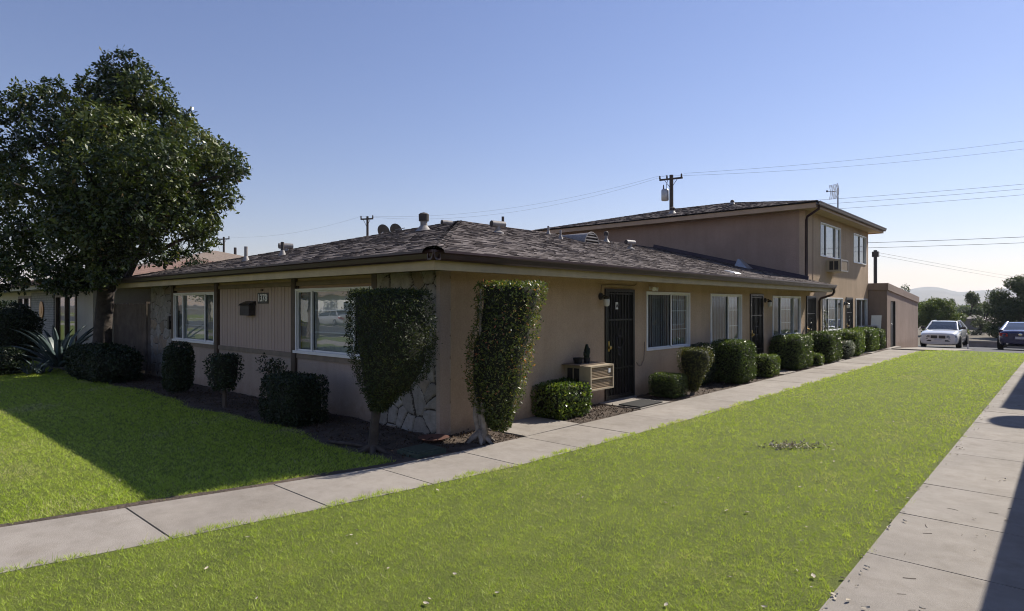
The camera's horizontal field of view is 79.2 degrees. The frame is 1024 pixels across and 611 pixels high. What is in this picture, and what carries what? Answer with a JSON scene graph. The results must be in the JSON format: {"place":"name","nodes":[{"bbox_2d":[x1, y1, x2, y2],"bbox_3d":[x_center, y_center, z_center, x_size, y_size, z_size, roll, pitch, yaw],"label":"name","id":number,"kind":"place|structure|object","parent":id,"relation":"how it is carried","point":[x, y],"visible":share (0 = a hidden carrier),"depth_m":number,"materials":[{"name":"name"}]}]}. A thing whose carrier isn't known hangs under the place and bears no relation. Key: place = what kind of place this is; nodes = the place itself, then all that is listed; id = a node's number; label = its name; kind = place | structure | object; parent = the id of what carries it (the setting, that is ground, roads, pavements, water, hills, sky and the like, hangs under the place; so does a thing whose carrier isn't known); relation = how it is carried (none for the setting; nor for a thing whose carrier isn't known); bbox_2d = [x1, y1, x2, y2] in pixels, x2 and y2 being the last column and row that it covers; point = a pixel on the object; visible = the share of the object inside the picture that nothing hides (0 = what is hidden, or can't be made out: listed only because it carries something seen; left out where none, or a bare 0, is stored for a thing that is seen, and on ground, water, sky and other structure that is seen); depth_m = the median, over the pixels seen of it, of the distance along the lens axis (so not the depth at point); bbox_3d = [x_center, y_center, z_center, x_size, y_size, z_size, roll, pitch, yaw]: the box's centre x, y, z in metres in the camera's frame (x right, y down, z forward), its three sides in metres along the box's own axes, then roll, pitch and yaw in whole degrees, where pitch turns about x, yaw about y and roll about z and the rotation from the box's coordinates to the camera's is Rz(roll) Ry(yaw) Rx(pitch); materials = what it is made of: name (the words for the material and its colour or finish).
{"place":"outdoors","nodes":[
{"label":"outdoors","id":0,"kind":"place"},
{"bbox_2d":[0,361,395,523],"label":"front lawn","id":1,"kind":"structure","parent":0,"point":[45,476],"depth_m":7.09,"materials":[{"name":"green plant"}]},
{"bbox_2d":[0,345,26,374],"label":"round shrub","id":2,"kind":"object","parent":1,"relation":"on","point":[6,356],"visible":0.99,"depth_m":15.28,"materials":[{"name":"green plant"}]},
{"bbox_2d":[7,355,57,373],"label":"flax plant","id":3,"kind":"object","parent":1,"relation":"on","point":[37,368],"visible":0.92,"depth_m":15.36,"materials":[{"name":"green plant"}]},
{"bbox_2d":[9,325,93,366],"bbox_3d":[-11.907,1.052,16.018,2.682,1.139,2.541,0,0,42],"label":"agave","id":4,"kind":"object","parent":1,"relation":"on","point":[52,348],"visible":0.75,"depth_m":15.90,"materials":[{"name":"green plant"}]},
{"bbox_2d":[0,461,403,526],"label":"soil edge","id":5,"kind":"object","parent":1,"relation":"on","point":[137,503],"visible":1,"depth_m":5.51,"materials":[{"name":"brown soil"}]},
{"bbox_2d":[0,346,972,573],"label":"walkway","id":6,"kind":"structure","parent":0,"point":[23,545],"depth_m":5.84,"materials":[{"name":"concrete"}]},
{"bbox_2d":[619,399,662,407],"bbox_3d":[2.231,1.690,10.700,0.420,0.015,0.760,0,0,42],"label":"doormat","id":7,"kind":"object","parent":6,"relation":"on","point":[639,403],"visible":1,"depth_m":10.62,"materials":[{"name":"grey fabric"}]},
{"bbox_2d":[0,349,1023,610],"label":"lawn","id":8,"kind":"structure","parent":0,"point":[490,546],"depth_m":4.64,"materials":[{"name":"green plant"}]},
{"bbox_2d":[756,439,843,451],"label":"clippings","id":9,"kind":"object","parent":8,"relation":"on","point":[791,444],"visible":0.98,"depth_m":7.39,"materials":[{"name":"brown plant"}]},
{"bbox_2d":[0,0,1023,291],"label":"sky","id":10,"kind":"structure","parent":0,"point":[342,111],"materials":[{"name":"blue"}]},
{"bbox_2d":[34,307,998,402],"bbox_3d":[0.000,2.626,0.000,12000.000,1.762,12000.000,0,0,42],"label":"ground","id":11,"kind":"structure","parent":0,"point":[983,336],"depth_m":53.24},
{"bbox_2d":[0,299,46,363],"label":"round shrub","id":12,"kind":"object","parent":11,"relation":"on","point":[24,318],"visible":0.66,"depth_m":17.23,"materials":[{"name":"green plant"}]},
{"bbox_2d":[62,341,146,382],"bbox_3d":[-9.648,1.306,14.552,3.496,0.942,1.232,0,0,42],"label":"hedge","id":13,"kind":"object","parent":11,"relation":"on","point":[105,362],"visible":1,"depth_m":13.83,"materials":[{"name":"green plant"}]},
{"bbox_2d":[0,259,215,354],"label":"neighbour house","id":14,"kind":"structure","parent":11,"relation":"on","point":[64,316],"depth_m":19.28,"materials":[{"name":"beige paint"}]},
{"bbox_2d":[18,296,30,309],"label":"window","id":15,"kind":"structure","parent":14,"relation":"in","point":[27,299],"depth_m":23.22,"materials":[{"name":"glass"}]},
{"bbox_2d":[39,301,43,318],"bbox_3d":[-16.085,0.150,21.135,0.585,0.600,0.040,0,0,42],"label":"wall ornament","id":16,"kind":"object","parent":14,"relation":"attached to","point":[41,309],"depth_m":21.07,"materials":[{"name":"orange metal"}]},
{"bbox_2d":[55,294,76,345],"bbox_3d":[-13.820,0.625,19.279,2.450,1.950,0.200,0,0,42],"label":"window","id":17,"kind":"structure","parent":14,"relation":"in","point":[69,306],"depth_m":19.28,"materials":[{"name":"clear glass"}]},
{"bbox_2d":[114,302,151,373],"bbox_3d":[-10.093,0.700,16.544,3.408,2.200,0.090,0,0,42],"label":"board fence","id":18,"kind":"object","parent":11,"relation":"on","point":[132,324],"visible":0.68,"depth_m":16.43,"materials":[{"name":"wood"}]},
{"bbox_2d":[137,247,243,265],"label":"neighbour house","id":19,"kind":"structure","parent":11,"relation":"on","point":[216,256],"depth_m":33.24,"materials":[{"name":"beige paint"}]},
{"bbox_2d":[172,255,212,268],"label":"tall shrub","id":20,"kind":"object","parent":11,"relation":"on","point":[193,260],"visible":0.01,"depth_m":17.92,"materials":[{"name":"green plant"}]},
{"bbox_2d":[217,236,229,251],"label":"utility pole","id":21,"kind":"object","parent":11,"relation":"on","point":[224,239],"visible":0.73,"depth_m":69.89,"materials":[{"name":"brown wood"}]},
{"bbox_2d":[360,215,373,235],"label":"utility pole","id":22,"kind":"object","parent":11,"relation":"on","point":[367,219],"visible":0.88,"depth_m":54.92,"materials":[{"name":"brown wood"}]},
{"bbox_2d":[62,362,824,462],"bbox_3d":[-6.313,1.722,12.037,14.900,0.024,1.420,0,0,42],"label":"planting bed","id":23,"kind":"object","parent":11,"relation":"on","point":[353,433],"visible":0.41,"depth_m":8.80,"materials":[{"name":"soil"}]},
{"bbox_2d":[0,46,252,343],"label":"broadleaf tree","id":24,"kind":"object","parent":23,"relation":"on","point":[108,219],"visible":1,"depth_m":14.34,"materials":[{"name":"green plant"}]},
{"bbox_2d":[160,341,195,393],"bbox_3d":[-6.369,1.181,11.815,0.549,1.036,0.607,0,0,42],"label":"clipped shrub","id":25,"kind":"object","parent":23,"relation":"on","point":[178,374],"visible":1,"depth_m":11.67,"materials":[{"name":"green plant"}]},
{"bbox_2d":[202,352,244,407],"bbox_3d":[-4.873,1.265,10.452,0.643,0.981,0.619,0,0,42],"label":"clipped shrub","id":26,"kind":"object","parent":23,"relation":"on","point":[223,375],"visible":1,"depth_m":10.31,"materials":[{"name":"green plant"}]},
{"bbox_2d":[255,352,287,374],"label":"clipped shrub","id":27,"kind":"object","parent":23,"relation":"on","point":[275,370],"visible":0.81,"depth_m":9.94,"materials":[{"name":"green plant"}]},
{"bbox_2d":[258,370,330,426],"bbox_3d":[-3.213,1.351,9.113,1.151,0.796,0.735,0,0,42],"label":"box hedge","id":28,"kind":"object","parent":23,"relation":"on","point":[292,397],"visible":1,"depth_m":8.85,"materials":[{"name":"green plant"}]},
{"bbox_2d":[327,286,442,455],"bbox_3d":[-1.633,0.769,7.464,1.658,1.983,1.068,0,0,42],"label":"topiary tree","id":29,"kind":"object","parent":23,"relation":"on","point":[392,331],"visible":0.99,"depth_m":7.02,"materials":[{"name":"green plant"}]},
{"bbox_2d":[397,443,445,458],"bbox_3d":[-1.051,1.709,7.210,0.380,0.102,0.420,0,0,42],"label":"valve box","id":30,"kind":"object","parent":23,"relation":"on","point":[418,451],"visible":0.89,"depth_m":7.12,"materials":[{"name":"plastic"}]},
{"bbox_2d":[418,434,448,442],"bbox_3d":[-0.991,1.692,7.830,0.400,0.055,0.394,0,0,42],"label":"plant saucer","id":31,"kind":"object","parent":23,"relation":"on","point":[441,437],"visible":1,"depth_m":7.89,"materials":[{"name":"ceramic"}]},
{"bbox_2d":[445,430,521,446],"bbox_3d":[-0.393,1.722,8.044,0.940,0.023,0.820,0,0,42],"label":"planting bed","id":32,"kind":"object","parent":11,"relation":"on","point":[457,438],"visible":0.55,"depth_m":8.05,"materials":[{"name":"soil"}]},
{"bbox_2d":[461,279,550,444],"bbox_3d":[-0.074,0.709,7.810,1.090,2.101,0.971,0,0,42],"label":"topiary tree","id":33,"kind":"object","parent":32,"relation":"on","point":[499,347],"visible":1,"depth_m":7.60,"materials":[{"name":"green plant"}]},
{"bbox_2d":[112,200,886,435],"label":"apartment building","id":34,"kind":"structure","parent":11,"relation":"on","point":[712,272],"depth_m":11.85,"materials":[{"name":"paint"}]},
{"bbox_2d":[167,316,170,328],"bbox_3d":[-7.988,0.400,14.406,0.080,0.300,0.044,0,0,42],"label":"meter box","id":35,"kind":"object","parent":34,"relation":"attached to","point":[168,323],"visible":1,"depth_m":14.38,"materials":[{"name":"metal"}]},
{"bbox_2d":[172,292,213,344],"bbox_3d":[-6.967,0.262,13.596,2.300,1.095,0.160,0,0,42],"label":"window","id":36,"kind":"structure","parent":34,"relation":"in","point":[196,309],"depth_m":13.76,"materials":[{"name":"clear glass"}]},
{"bbox_2d":[238,301,255,315],"bbox_3d":[-5.027,0.052,11.731,0.420,0.275,0.147,0,0,42],"label":"mailbox","id":37,"kind":"object","parent":34,"relation":"attached to","point":[247,308],"visible":1,"depth_m":11.63,"materials":[{"name":"black metal"}]},
{"bbox_2d":[257,293,268,303],"bbox_3d":[-4.607,-0.135,11.435,0.400,0.200,0.023,0,0,42],"label":"number sign","id":38,"kind":"object","parent":34,"relation":"attached to","point":[262,298],"visible":1,"depth_m":11.41,"materials":[{"name":"white plastic"}]},
{"bbox_2d":[292,286,370,358],"bbox_3d":[-2.853,0.262,9.886,2.300,1.095,0.159,0,0,42],"label":"window","id":39,"kind":"structure","parent":34,"relation":"in","point":[323,317],"depth_m":10.17,"materials":[{"name":"clear glass"}]},
{"bbox_2d":[378,224,389,233],"bbox_3d":[-3.529,-1.827,17.030,0.302,0.796,0.301,0,0,-24],"label":"satellite dish","id":40,"kind":"object","parent":34,"relation":"attached to","point":[382,228],"visible":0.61,"depth_m":16.96,"materials":[{"name":"grey metal"}]},
{"bbox_2d":[390,224,401,231],"bbox_3d":[-3.376,-1.834,18.032,0.318,1.089,0.316,0,0,-24],"label":"satellite dish","id":41,"kind":"object","parent":34,"relation":"attached to","point":[393,227],"visible":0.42,"depth_m":17.96,"materials":[{"name":"metal"}]},
{"bbox_2d":[562,361,613,390],"bbox_3d":[1.246,1.153,10.134,0.505,0.415,0.760,0,0,42],"label":"air conditioner","id":42,"kind":"object","parent":34,"relation":"attached to","point":[596,376],"visible":0.9,"depth_m":9.97,"materials":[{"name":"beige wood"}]},
{"bbox_2d":[573,357,582,363],"bbox_3d":[1.074,0.897,10.074,0.180,0.095,0.180,0,0,42],"label":"flower pot","id":43,"kind":"object","parent":42,"relation":"on","point":[577,360],"visible":1,"depth_m":10.02,"materials":[{"name":"plastic"}]},
{"bbox_2d":[583,344,589,362],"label":"potted cactus","id":44,"kind":"object","parent":42,"relation":"on","point":[586,355],"visible":0.98,"depth_m":10.19,"materials":[{"name":"green plant"}]},
{"bbox_2d":[598,293,609,305],"bbox_3d":[1.621,-0.104,10.792,0.189,0.238,0.130,0,0,42],"label":"wall lamp","id":45,"kind":"object","parent":34,"relation":"attached to","point":[606,300],"visible":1,"depth_m":10.74,"materials":[{"name":"white glass"}]},
{"bbox_2d":[604,289,634,400],"bbox_3d":[1.956,0.700,11.325,0.175,2.000,0.980,0,0,42],"label":"door","id":46,"kind":"structure","parent":34,"relation":"in","point":[619,324],"depth_m":11.37,"materials":[{"name":"black metal"}]},
{"bbox_2d":[646,291,689,350],"bbox_3d":[3.191,0.305,12.737,0.134,1.160,1.850,0,0,42],"label":"window","id":47,"kind":"structure","parent":34,"relation":"in","point":[655,295],"depth_m":12.77,"materials":[{"name":"clear glass"}]},
{"bbox_2d":[710,293,741,342],"bbox_3d":[5.113,0.305,14.868,0.134,1.160,1.810,0,0,42],"label":"window","id":48,"kind":"structure","parent":34,"relation":"in","point":[728,325],"depth_m":14.92,"materials":[{"name":"white plastic"}]},
{"bbox_2d":[750,294,763,353],"bbox_3d":[6.411,0.700,16.263,0.175,2.000,0.900,0,0,42],"label":"door","id":49,"kind":"structure","parent":34,"relation":"in","point":[756,300],"depth_m":16.31,"materials":[{"name":"black metal"}]},
{"bbox_2d":[764,298,771,306],"bbox_3d":[6.899,-0.084,16.644,0.189,0.238,0.130,0,0,42],"label":"wall lamp","id":50,"kind":"object","parent":34,"relation":"attached to","point":[769,303],"visible":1,"depth_m":16.59,"materials":[{"name":"beige glass"}]},
{"bbox_2d":[772,296,800,336],"bbox_3d":[7.983,0.305,18.051,0.135,1.160,2.421,0,0,42],"label":"window","id":51,"kind":"structure","parent":34,"relation":"in","point":[778,302],"depth_m":18.08,"materials":[{"name":"clear glass"}]},
{"bbox_2d":[806,296,815,333],"bbox_3d":[9.495,0.700,19.683,0.175,2.000,0.950,0,0,42],"label":"door","id":52,"kind":"structure","parent":34,"relation":"in","point":[810,300],"depth_m":19.67,"materials":[{"name":"black metal"}]},
{"bbox_2d":[820,222,840,258],"bbox_3d":[10.919,-2.195,21.347,0.190,1.130,2.430,0,0,42],"label":"window","id":53,"kind":"structure","parent":34,"relation":"in","point":[827,235],"depth_m":21.57,"materials":[{"name":"white plastic"}]},
{"bbox_2d":[826,183,838,207],"bbox_3d":[11.062,-3.664,21.293,0.385,1.028,0.408,0,0,42],"label":"grid antenna","id":54,"kind":"object","parent":34,"relation":"on","point":[834,191],"visible":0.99,"depth_m":21.34,"materials":[{"name":"grey metal"}]},
{"bbox_2d":[823,297,842,330],"bbox_3d":[11.124,0.305,21.533,0.135,1.160,2.421,0,0,42],"label":"window","id":55,"kind":"structure","parent":34,"relation":"in","point":[827,308],"depth_m":21.84,"materials":[{"name":"white plastic"}]},
{"bbox_2d":[826,259,847,272],"bbox_3d":[11.096,-1.345,21.095,0.458,0.410,0.908,0,0,42],"label":"air conditioner","id":56,"kind":"object","parent":34,"relation":"attached to","point":[836,265],"visible":1,"depth_m":20.80,"materials":[{"name":"beige metal"}]},
{"bbox_2d":[846,297,852,330],"bbox_3d":[12.566,0.700,23.087,0.175,2.000,0.920,0,0,42],"label":"door","id":57,"kind":"structure","parent":34,"relation":"in","point":[849,311],"depth_m":23.14,"materials":[{"name":"black metal"}]},
{"bbox_2d":[853,233,865,264],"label":"window","id":58,"kind":"structure","parent":34,"relation":"in","point":[857,241],"depth_m":24.37,"materials":[{"name":"white plastic"}]},
{"bbox_2d":[856,298,867,326],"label":"window","id":59,"kind":"structure","parent":34,"relation":"in","point":[861,300],"depth_m":24.97,"materials":[{"name":"white plastic"}]},
{"bbox_2d":[541,404,638,423],"bbox_3d":[1.245,1.722,9.853,0.950,0.024,1.740,0,0,42],"label":"planting bed","id":60,"kind":"object","parent":11,"relation":"on","point":[608,412],"visible":0.45,"depth_m":9.80,"materials":[{"name":"soil"}]},
{"bbox_2d":[530,377,592,420],"bbox_3d":[0.775,1.450,9.660,0.751,0.617,1.053,0,0,42],"label":"clipped shrub","id":61,"kind":"object","parent":60,"relation":"on","point":[562,399],"visible":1,"depth_m":9.38,"materials":[{"name":"green plant"}]},
{"bbox_2d":[659,173,682,209],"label":"utility pole","id":62,"kind":"object","parent":11,"relation":"on","point":[666,194],"visible":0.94,"depth_m":44.98,"materials":[{"name":"brown wood"}]},
{"bbox_2d":[363,178,656,218],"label":"overhead wire","id":63,"kind":"object","parent":62,"relation":"attached to","point":[522,210],"visible":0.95,"depth_m":48.34,"materials":[{"name":"metal"}]},
{"bbox_2d":[379,177,653,216],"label":"overhead wire","id":64,"kind":"object","parent":62,"relation":"attached to","point":[499,209],"visible":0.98,"depth_m":50.50,"materials":[{"name":"metal"}]},
{"bbox_2d":[682,149,1020,175],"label":"overhead wire","id":65,"kind":"object","parent":62,"relation":"attached to","point":[847,166],"visible":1,"depth_m":42.12,"materials":[{"name":"black metal"}]},
{"bbox_2d":[696,141,1020,172],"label":"overhead wire","id":66,"kind":"object","parent":62,"relation":"attached to","point":[859,159],"visible":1,"depth_m":41.03,"materials":[{"name":"black metal"}]},
{"bbox_2d":[824,184,1020,199],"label":"overhead wire","id":67,"kind":"object","parent":62,"relation":"attached to","point":[921,192],"visible":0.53,"depth_m":40.48,"materials":[{"name":"metal"}]},
{"bbox_2d":[830,189,1017,203],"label":"overhead wire","id":68,"kind":"object","parent":62,"relation":"attached to","point":[928,196],"visible":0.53,"depth_m":40.38,"materials":[{"name":"metal"}]},
{"bbox_2d":[840,195,1015,208],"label":"overhead wire","id":69,"kind":"object","parent":62,"relation":"attached to","point":[927,202],"visible":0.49,"depth_m":40.41,"materials":[{"name":"metal"}]},
{"bbox_2d":[869,237,1015,242],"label":"overhead wire","id":70,"kind":"object","parent":62,"relation":"attached to","point":[940,240],"visible":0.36,"depth_m":40.23,"materials":[{"name":"black metal"}]},
{"bbox_2d":[635,349,887,401],"bbox_3d":[8.589,1.722,17.988,0.960,0.024,18.180,0,0,42],"label":"planting bed","id":71,"kind":"object","parent":11,"relation":"on","point":[717,388],"visible":0.26,"depth_m":13.15,"materials":[{"name":"soil"}]},
{"bbox_2d":[648,371,688,397],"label":"clipped shrub","id":72,"kind":"object","parent":71,"relation":"on","point":[669,384],"visible":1,"depth_m":11.48,"materials":[{"name":"green plant"}]},
{"bbox_2d":[676,346,713,394],"bbox_3d":[3.548,1.270,12.000,0.713,0.962,0.727,0,0,42],"label":"clipped shrub","id":73,"kind":"object","parent":71,"relation":"on","point":[694,365],"visible":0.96,"depth_m":11.85,"materials":[{"name":"green plant"}]},
{"bbox_2d":[684,342,716,385],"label":"clipped shrub","id":74,"kind":"object","parent":71,"relation":"on","point":[708,375],"visible":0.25,"depth_m":13.26,"materials":[{"name":"green plant"}]},
{"bbox_2d":[710,338,757,383],"bbox_3d":[4.955,1.240,13.880,0.875,1.011,1.122,0,0,42],"label":"clipped shrub","id":75,"kind":"object","parent":71,"relation":"on","point":[735,360],"visible":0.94,"depth_m":13.57,"materials":[{"name":"green plant"}]},
{"bbox_2d":[753,353,780,376],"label":"clipped shrub","id":76,"kind":"object","parent":71,"relation":"on","point":[767,365],"visible":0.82,"depth_m":14.84,"materials":[{"name":"green plant"}]},
{"bbox_2d":[768,333,813,369],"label":"clipped shrub","id":77,"kind":"object","parent":71,"relation":"on","point":[793,351],"visible":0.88,"depth_m":16.55,"materials":[{"name":"green plant"}]},
{"bbox_2d":[809,352,824,365],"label":"clipped shrub","id":78,"kind":"object","parent":71,"relation":"on","point":[818,358],"visible":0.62,"depth_m":17.60,"materials":[{"name":"green plant"}]},
{"bbox_2d":[807,330,842,362],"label":"clipped shrub","id":79,"kind":"object","parent":71,"relation":"on","point":[827,345],"visible":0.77,"depth_m":18.58,"materials":[{"name":"green plant"}]},
{"bbox_2d":[821,310,834,330],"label":"climbing plant","id":80,"kind":"object","parent":71,"relation":"on","point":[825,325],"visible":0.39,"depth_m":20.24,"materials":[{"name":"green plant"}]},
{"bbox_2d":[839,340,855,358],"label":"clipped shrub","id":81,"kind":"object","parent":71,"relation":"on","point":[848,348],"visible":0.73,"depth_m":19.92,"materials":[{"name":"green plant"}]},
{"bbox_2d":[836,328,865,355],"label":"clipped shrub","id":82,"kind":"object","parent":71,"relation":"on","point":[855,336],"visible":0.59,"depth_m":21.12,"materials":[{"name":"green plant"}]},
{"bbox_2d":[852,326,879,351],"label":"clipped shrub","id":83,"kind":"object","parent":71,"relation":"on","point":[872,340],"visible":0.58,"depth_m":22.76,"materials":[{"name":"green plant"}]},
{"bbox_2d":[869,327,885,348],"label":"clipped shrub","id":84,"kind":"object","parent":71,"relation":"on","point":[882,334],"visible":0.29,"depth_m":24.13,"materials":[{"name":"green plant"}]},
{"bbox_2d":[856,325,877,327],"bbox_3d":[14.375,1.260,25.098,0.950,0.920,0.850,0,0,42],"label":"patio table","id":85,"kind":"object","parent":11,"relation":"on","point":[867,326],"visible":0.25,"depth_m":24.74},
{"bbox_2d":[871,315,881,330],"bbox_3d":[14.488,0.945,24.634,0.448,1.110,0.044,0,0,7],"label":"white board","id":86,"kind":"object","parent":85,"relation":"on","point":[875,320],"visible":0.36,"depth_m":24.63,"materials":[{"name":"plastic"}]},
{"bbox_2d":[868,283,918,348],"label":"garage","id":87,"kind":"structure","parent":11,"relation":"on","point":[895,307],"depth_m":25.98,"materials":[{"name":"paint"}]},
{"bbox_2d":[872,250,878,282],"bbox_3d":[19.393,-0.476,32.993,0.300,4.952,0.240,0,0,42],"label":"service mast","id":88,"kind":"object","parent":87,"relation":"on","point":[875,254],"visible":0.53,"depth_m":32.93,"materials":[{"name":"black metal"}]},
{"bbox_2d":[873,243,1009,247],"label":"overhead wire","id":89,"kind":"object","parent":88,"relation":"attached to","point":[942,245],"visible":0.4,"depth_m":40.11,"materials":[{"name":"metal"}]},
{"bbox_2d":[891,301,895,346],"bbox_3d":[15.764,0.788,25.711,0.190,1.925,0.900,0,0,42],"label":"door","id":90,"kind":"structure","parent":87,"relation":"in","point":[893,303],"depth_m":25.97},
{"bbox_2d":[900,285,919,306],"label":"garden tree","id":91,"kind":"object","parent":11,"relation":"on","point":[906,288],"visible":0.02,"depth_m":69.88,"materials":[{"name":"green plant"}]},
{"bbox_2d":[918,296,963,331],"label":"garden tree","id":92,"kind":"object","parent":11,"relation":"on","point":[937,309],"visible":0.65,"depth_m":57.43,"materials":[{"name":"green plant"}]},
{"bbox_2d":[952,311,970,333],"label":"garden tree","id":93,"kind":"object","parent":11,"relation":"on","point":[964,318],"visible":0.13,"depth_m":61.92,"materials":[{"name":"green plant"}]},
{"bbox_2d":[956,304,973,314],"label":"garden tree","id":94,"kind":"object","parent":11,"relation":"on","point":[966,306],"visible":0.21,"depth_m":214.42,"materials":[{"name":"green plant"}]},
{"bbox_2d":[959,290,983,315],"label":"garden tree","id":95,"kind":"object","parent":11,"relation":"on","point":[971,298],"visible":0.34,"depth_m":84.62,"materials":[{"name":"green plant"}]},
{"bbox_2d":[962,315,989,329],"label":"shed","id":96,"kind":"structure","parent":11,"relation":"on","point":[968,323],"depth_m":74.33,"materials":[{"name":"white"}]},
{"bbox_2d":[968,317,988,334],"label":"garden tree","id":97,"kind":"object","parent":11,"relation":"on","point":[980,323],"visible":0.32,"depth_m":60.02,"materials":[{"name":"green plant"}]},
{"bbox_2d":[970,301,989,315],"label":"garden tree","id":98,"kind":"object","parent":11,"relation":"on","point":[980,307],"visible":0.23,"depth_m":177.49,"materials":[{"name":"green plant"}]},
{"bbox_2d":[970,302,992,332],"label":"garden tree","id":99,"kind":"object","parent":11,"relation":"on","point":[987,306],"visible":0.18,"depth_m":65.88,"materials":[{"name":"green plant"}]},
{"bbox_2d":[963,340,1023,348],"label":"wall","id":100,"kind":"structure","parent":11,"relation":"on","point":[985,344],"depth_m":40.13,"materials":[{"name":"concrete"}]},
{"bbox_2d":[984,274,1023,337],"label":"garden tree","id":101,"kind":"object","parent":11,"relation":"on","point":[1005,309],"visible":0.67,"depth_m":54.00,"materials":[{"name":"green plant"}]},
{"bbox_2d":[819,362,1023,610],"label":"side walkway","id":102,"kind":"structure","parent":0,"point":[947,565],"depth_m":4.53,"materials":[{"name":"concrete"}]},
{"bbox_2d":[906,287,1018,305],"bbox_3d":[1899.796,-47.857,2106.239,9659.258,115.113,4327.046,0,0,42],"label":"hills","id":103,"kind":"structure","parent":0,"point":[924,293],"depth_m":2944.70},
{"bbox_2d":[918,345,1023,352],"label":"driveway","id":104,"kind":"structure","parent":0,"point":[1005,350],"depth_m":31.65,"materials":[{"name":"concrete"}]},
{"bbox_2d":[920,320,968,347],"bbox_3d":[23.878,1.520,34.132,2.019,1.417,4.735,0,0,42],"label":"parked car","id":105,"kind":"object","parent":104,"relation":"on","point":[935,332],"visible":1,"depth_m":32.81,"materials":[{"name":"white paint"}]},
{"bbox_2d":[997,321,1023,349],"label":"parked car","id":106,"kind":"object","parent":104,"relation":"on","point":[1011,334],"visible":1,"depth_m":30.36,"materials":[{"name":"blue paint"}]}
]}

